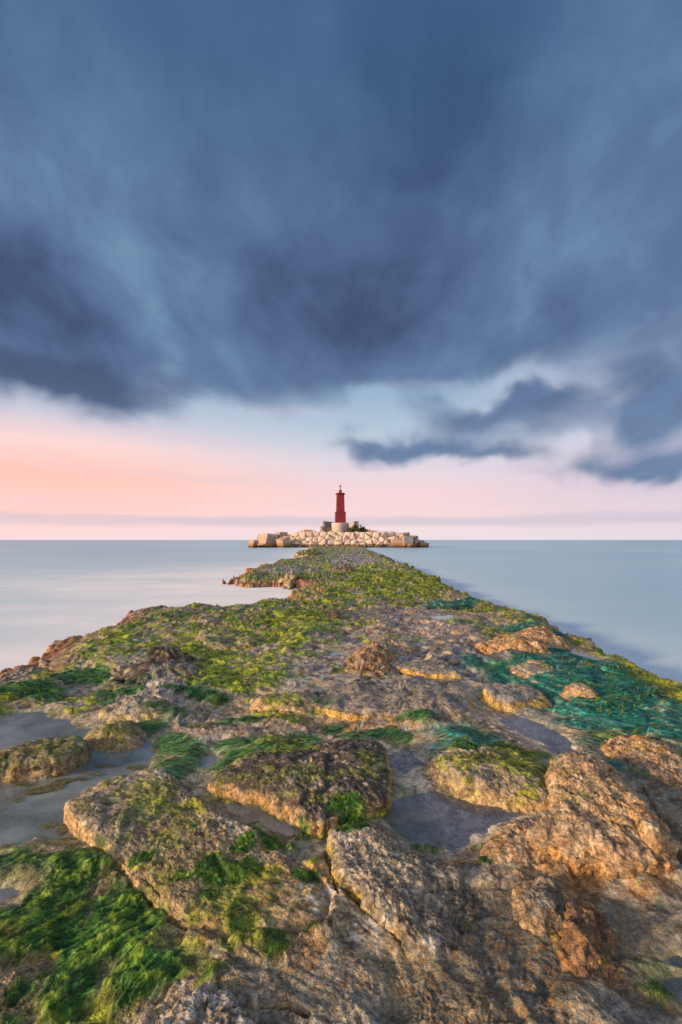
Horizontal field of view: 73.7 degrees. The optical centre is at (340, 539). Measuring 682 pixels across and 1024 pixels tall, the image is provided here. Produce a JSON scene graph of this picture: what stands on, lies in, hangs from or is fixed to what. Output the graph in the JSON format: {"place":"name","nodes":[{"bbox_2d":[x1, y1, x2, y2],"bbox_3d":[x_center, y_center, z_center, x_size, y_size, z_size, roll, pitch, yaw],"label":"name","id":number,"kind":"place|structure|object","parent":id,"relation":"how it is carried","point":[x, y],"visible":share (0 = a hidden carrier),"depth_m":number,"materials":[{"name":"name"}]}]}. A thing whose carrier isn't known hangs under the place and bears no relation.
{"place":"outdoors","nodes":[
{"label":"outdoors","id":0,"kind":"place"},
{"bbox_2d":[1,746,147,846],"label":"floating weed","id":1,"kind":"object","parent":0,"point":[56,783],"visible":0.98,"depth_m":3.03,"materials":[{"name":"plant"}]},
{"bbox_2d":[0,540,681,682],"bbox_3d":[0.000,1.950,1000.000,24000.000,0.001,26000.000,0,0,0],"label":"sea","id":2,"kind":"structure","parent":0,"point":[623,598],"depth_m":20.82,"materials":[{"name":"liquid"}]},
{"bbox_2d":[248,539,257,547],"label":"concrete block","id":3,"kind":"structure","parent":2,"relation":"in","point":[252,544],"depth_m":113.88,"materials":[{"name":"beige concrete"}]},
{"bbox_2d":[256,533,275,547],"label":"concrete block","id":4,"kind":"structure","parent":2,"relation":"in","point":[266,540],"depth_m":113.96,"materials":[{"name":"beige concrete"}]},
{"bbox_2d":[270,534,277,547],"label":"concrete block","id":5,"kind":"structure","parent":2,"relation":"in","point":[275,536],"depth_m":115.49,"materials":[{"name":"beige concrete"}]},
{"bbox_2d":[276,536,291,547],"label":"concrete block","id":6,"kind":"structure","parent":2,"relation":"in","point":[283,542],"depth_m":113.18,"materials":[{"name":"beige concrete"}]},
{"bbox_2d":[0,546,681,1023],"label":"rock causeway","id":7,"kind":"structure","parent":2,"relation":"in","point":[346,960],"depth_m":2.44,"materials":[{"name":"brown stone"}]},
{"bbox_2d":[0,735,92,800],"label":"rock","id":8,"kind":"object","parent":7,"relation":"on","point":[44,761],"visible":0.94,"depth_m":3.21,"materials":[{"name":"stone"}]},
{"bbox_2d":[0,847,223,1023],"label":"seaweed","id":9,"kind":"object","parent":7,"relation":"on","point":[68,942],"visible":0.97,"depth_m":1.83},
{"bbox_2d":[83,720,149,771],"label":"rock","id":10,"kind":"object","parent":7,"relation":"on","point":[120,743],"visible":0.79,"depth_m":3.64,"materials":[{"name":"brown stone"}]},
{"bbox_2d":[98,695,177,722],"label":"rock","id":11,"kind":"object","parent":7,"relation":"on","point":[122,710],"visible":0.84,"depth_m":4.20,"materials":[{"name":"brown stone"}]},
{"bbox_2d":[100,659,203,691],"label":"rock","id":12,"kind":"object","parent":7,"relation":"on","point":[141,673],"visible":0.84,"depth_m":5.16,"materials":[{"name":"stone"}]},
{"bbox_2d":[141,644,197,663],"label":"rock","id":13,"kind":"object","parent":7,"relation":"on","point":[165,652],"visible":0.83,"depth_m":5.97,"materials":[{"name":"stone"}]},
{"bbox_2d":[132,975,255,1023],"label":"rock","id":14,"kind":"object","parent":7,"relation":"on","point":[185,1000],"visible":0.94,"depth_m":1.51,"materials":[{"name":"grey stone"}]},
{"bbox_2d":[63,769,328,940],"bbox_3d":[-0.820,1.640,2.388,1.826,0.234,0.655,0,0,39],"label":"rock","id":15,"kind":"object","parent":7,"relation":"on","point":[120,820],"visible":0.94,"depth_m":2.27,"materials":[{"name":"stone"}]},
{"bbox_2d":[0,665,442,778],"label":"seaweed mat","id":16,"kind":"object","parent":7,"relation":"on","point":[196,759],"visible":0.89,"depth_m":3.79,"materials":[{"name":"green plant"}]},
{"bbox_2d":[195,627,258,651],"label":"rock","id":17,"kind":"object","parent":7,"relation":"on","point":[205,636],"visible":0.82,"depth_m":7.09,"materials":[{"name":"stone"}]},
{"bbox_2d":[249,689,318,717],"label":"rock","id":18,"kind":"object","parent":7,"relation":"on","point":[301,702],"visible":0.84,"depth_m":4.36,"materials":[{"name":"stone"}]},
{"bbox_2d":[277,570,299,589],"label":"rock","id":19,"kind":"object","parent":7,"relation":"on","point":[288,579],"visible":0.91,"depth_m":18.62,"materials":[{"name":"beige stone"}]},
{"bbox_2d":[207,738,393,837],"bbox_3d":[-0.254,1.604,2.956,1.214,0.349,0.928,0,0,0],"label":"rock","id":20,"kind":"object","parent":7,"relation":"on","point":[295,792],"visible":0.97,"depth_m":2.82,"materials":[{"name":"brown stone"}]},
{"bbox_2d":[272,606,340,619],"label":"rock","id":21,"kind":"object","parent":7,"relation":"on","point":[329,614],"visible":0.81,"depth_m":9.34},
{"bbox_2d":[286,586,326,599],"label":"rock","id":22,"kind":"object","parent":7,"relation":"on","point":[303,593],"visible":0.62,"depth_m":13.48,"materials":[{"name":"beige stone"}]},
{"bbox_2d":[294,548,322,557],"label":"rock","id":23,"kind":"object","parent":7,"relation":"on","point":[309,552],"visible":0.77,"depth_m":50.28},
{"bbox_2d":[0,569,681,773],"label":"seaweed cover","id":24,"kind":"object","parent":7,"relation":"on","point":[320,621],"visible":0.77,"depth_m":6.22,"materials":[{"name":"green plant"}]},
{"bbox_2d":[338,564,355,572],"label":"rock","id":25,"kind":"object","parent":7,"relation":"on","point":[344,568],"visible":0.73,"depth_m":22.47,"materials":[{"name":"brown stone"}]},
{"bbox_2d":[344,640,397,678],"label":"rock","id":26,"kind":"object","parent":7,"relation":"on","point":[372,659],"visible":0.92,"depth_m":5.66,"materials":[{"name":"brown stone"}]},
{"bbox_2d":[370,573,385,583],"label":"rock","id":27,"kind":"object","parent":7,"relation":"on","point":[378,578],"visible":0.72,"depth_m":17.20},
{"bbox_2d":[313,675,476,721],"bbox_3d":[0.516,1.585,4.629,1.707,0.222,1.364,0,0,0],"label":"rock","id":28,"kind":"object","parent":7,"relation":"on","point":[387,699],"visible":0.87,"depth_m":4.42,"materials":[{"name":"stone"}]},
{"bbox_2d":[371,636,419,654],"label":"rock","id":29,"kind":"object","parent":7,"relation":"on","point":[400,646],"visible":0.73,"depth_m":6.62,"materials":[{"name":"grey stone"}]},
{"bbox_2d":[326,821,473,960],"bbox_3d":[0.210,1.603,2.118,0.815,0.207,0.570,0,0,33],"label":"rock","id":30,"kind":"object","parent":7,"relation":"on","point":[418,906],"visible":0.91,"depth_m":2.05,"materials":[{"name":"stone"}]},
{"bbox_2d":[124,741,676,1004],"bbox_3d":[0.132,1.585,2.583,2.389,0.186,1.980,0,0,0],"label":"seaweed tuft","id":31,"kind":"object","parent":7,"relation":"on","point":[303,878],"visible":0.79,"depth_m":2.17,"materials":[{"name":"green plant"}]},
{"bbox_2d":[396,659,461,678],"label":"rock","id":32,"kind":"object","parent":7,"relation":"on","point":[434,669],"visible":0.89,"depth_m":5.47,"materials":[{"name":"brown stone"}]},
{"bbox_2d":[424,651,439,659],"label":"rock","id":33,"kind":"object","parent":7,"relation":"on","point":[432,655],"visible":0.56,"depth_m":5.84,"materials":[{"name":"beige stone"}]},
{"bbox_2d":[429,615,453,619],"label":"tide pool","id":34,"kind":"structure","parent":7,"relation":"on","point":[442,617],"depth_m":9.53,"materials":[{"name":"liquid"}]},
{"bbox_2d":[423,742,548,817],"bbox_3d":[1.014,1.625,3.119,0.978,0.237,0.906,0,0,0],"label":"rock","id":35,"kind":"object","parent":7,"relation":"on","point":[491,787],"visible":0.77,"depth_m":2.96,"materials":[{"name":"brown stone"}]},
{"bbox_2d":[473,634,550,654],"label":"rock","id":36,"kind":"object","parent":7,"relation":"on","point":[518,642],"visible":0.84,"depth_m":6.47,"materials":[{"name":"brown stone"}]},
{"bbox_2d":[476,683,552,715],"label":"rock","id":37,"kind":"object","parent":7,"relation":"on","point":[504,699],"visible":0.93,"depth_m":4.51,"materials":[{"name":"brown stone"}]},
{"bbox_2d":[478,817,562,873],"bbox_3d":[0.976,1.614,2.412,0.644,0.142,0.497,0,0,0],"label":"rock","id":38,"kind":"object","parent":7,"relation":"on","point":[508,842],"visible":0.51,"depth_m":2.33,"materials":[{"name":"brown stone"}]},
{"bbox_2d":[509,659,555,678],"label":"rock","id":39,"kind":"object","parent":7,"relation":"on","point":[531,667],"visible":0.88,"depth_m":5.47,"materials":[{"name":"brown stone"}]},
{"bbox_2d":[510,875,570,936],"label":"rock","id":40,"kind":"object","parent":7,"relation":"on","point":[537,900],"visible":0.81,"depth_m":1.97,"materials":[{"name":"beige stone"}]},
{"bbox_2d":[515,625,572,651],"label":"rock","id":41,"kind":"object","parent":7,"relation":"on","point":[546,636],"visible":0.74,"depth_m":6.93,"materials":[{"name":"brown stone"}]},
{"bbox_2d":[425,598,681,766],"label":"seaweed bed","id":42,"kind":"object","parent":7,"relation":"on","point":[502,679],"visible":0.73,"depth_m":4.43,"materials":[{"name":"green plant"}]},
{"bbox_2d":[558,683,598,700],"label":"rock","id":43,"kind":"object","parent":7,"relation":"on","point":[579,689],"visible":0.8,"depth_m":4.67,"materials":[{"name":"brown stone"}]},
{"bbox_2d":[549,901,621,979],"bbox_3d":[0.987,1.619,1.818,0.490,0.181,0.352,0,0,-27],"label":"rock","id":44,"kind":"object","parent":7,"relation":"on","point":[586,942],"visible":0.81,"depth_m":1.79,"materials":[{"name":"brown stone"}]},
{"bbox_2d":[526,752,679,880],"bbox_3d":[1.523,1.560,2.636,0.691,0.355,1.158,0,0,32],"label":"rock","id":45,"kind":"object","parent":7,"relation":"on","point":[583,826],"visible":0.88,"depth_m":2.37,"materials":[{"name":"brown stone"}]},
{"bbox_2d":[622,791,668,862],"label":"rock","id":46,"kind":"object","parent":45,"relation":"on","point":[653,838],"visible":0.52,"depth_m":2.31,"materials":[{"name":"brown stone"}]},
{"bbox_2d":[600,734,681,788],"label":"rock","id":47,"kind":"object","parent":7,"relation":"on","point":[658,760],"visible":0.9,"depth_m":3.21,"materials":[{"name":"brown stone"}]},
{"bbox_2d":[411,535,416,547],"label":"concrete block","id":48,"kind":"structure","parent":2,"relation":"in","point":[415,539],"depth_m":114.41,"materials":[{"name":"grey concrete"}]},
{"bbox_2d":[417,541,428,547],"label":"concrete block","id":49,"kind":"structure","parent":2,"relation":"in","point":[420,544],"depth_m":114.97,"materials":[{"name":"beige concrete"}]},
{"bbox_2d":[0,0,681,539],"label":"sky","id":50,"kind":"structure","parent":0,"point":[421,260],"materials":[{"name":"blue"}]},
{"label":"island ground","id":51,"kind":"structure","parent":0,"visible":0},
{"bbox_2d":[275,532,287,537],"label":"concrete block","id":52,"kind":"structure","parent":51,"relation":"on","point":[280,534],"depth_m":117.98,"materials":[{"name":"beige concrete"}]},
{"bbox_2d":[325,526,331,531],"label":"stairway","id":53,"kind":"object","parent":51,"relation":"on","point":[328,528],"visible":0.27,"depth_m":127.07,"materials":[{"name":"concrete"}]},
{"bbox_2d":[320,521,358,531],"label":"terrace wall","id":54,"kind":"structure","parent":51,"relation":"on","point":[327,523],"depth_m":128.29,"materials":[{"name":"concrete"}]},
{"bbox_2d":[332,485,348,531],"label":"lighthouse","id":55,"kind":"object","parent":51,"relation":"on","point":[340,524],"visible":0.94,"depth_m":124.80,"materials":[{"name":"red paint"}]},
{"bbox_2d":[289,531,395,547],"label":"stone breakwater","id":56,"kind":"object","parent":51,"relation":"on","point":[376,540],"visible":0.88,"depth_m":115.73,"materials":[{"name":"stone"}]},
{"bbox_2d":[347,525,360,531],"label":"shrub","id":57,"kind":"object","parent":51,"relation":"on","point":[354,528],"visible":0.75,"depth_m":121.87,"materials":[{"name":"green plant"}]},
{"bbox_2d":[359,523,370,531],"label":"shrub","id":58,"kind":"object","parent":51,"relation":"on","point":[363,529],"visible":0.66,"depth_m":122.42,"materials":[{"name":"green plant"}]},
{"bbox_2d":[391,540,402,547],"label":"concrete block","id":59,"kind":"structure","parent":51,"relation":"on","point":[396,543],"depth_m":113.64,"materials":[{"name":"beige concrete"}]},
{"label":"concrete block","id":60,"kind":"object","parent":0,"visible":0},
{"bbox_2d":[402,536,412,546],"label":"concrete block","id":61,"kind":"structure","parent":60,"relation":"on","point":[407,540],"depth_m":112.81,"materials":[{"name":"grey concrete"}]},
{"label":"concrete block","id":62,"kind":"object","parent":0,"visible":0},
{"bbox_2d":[399,532,409,537],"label":"concrete block","id":63,"kind":"structure","parent":62,"relation":"on","point":[404,534],"depth_m":116.49,"materials":[{"name":"beige concrete"}]}
]}

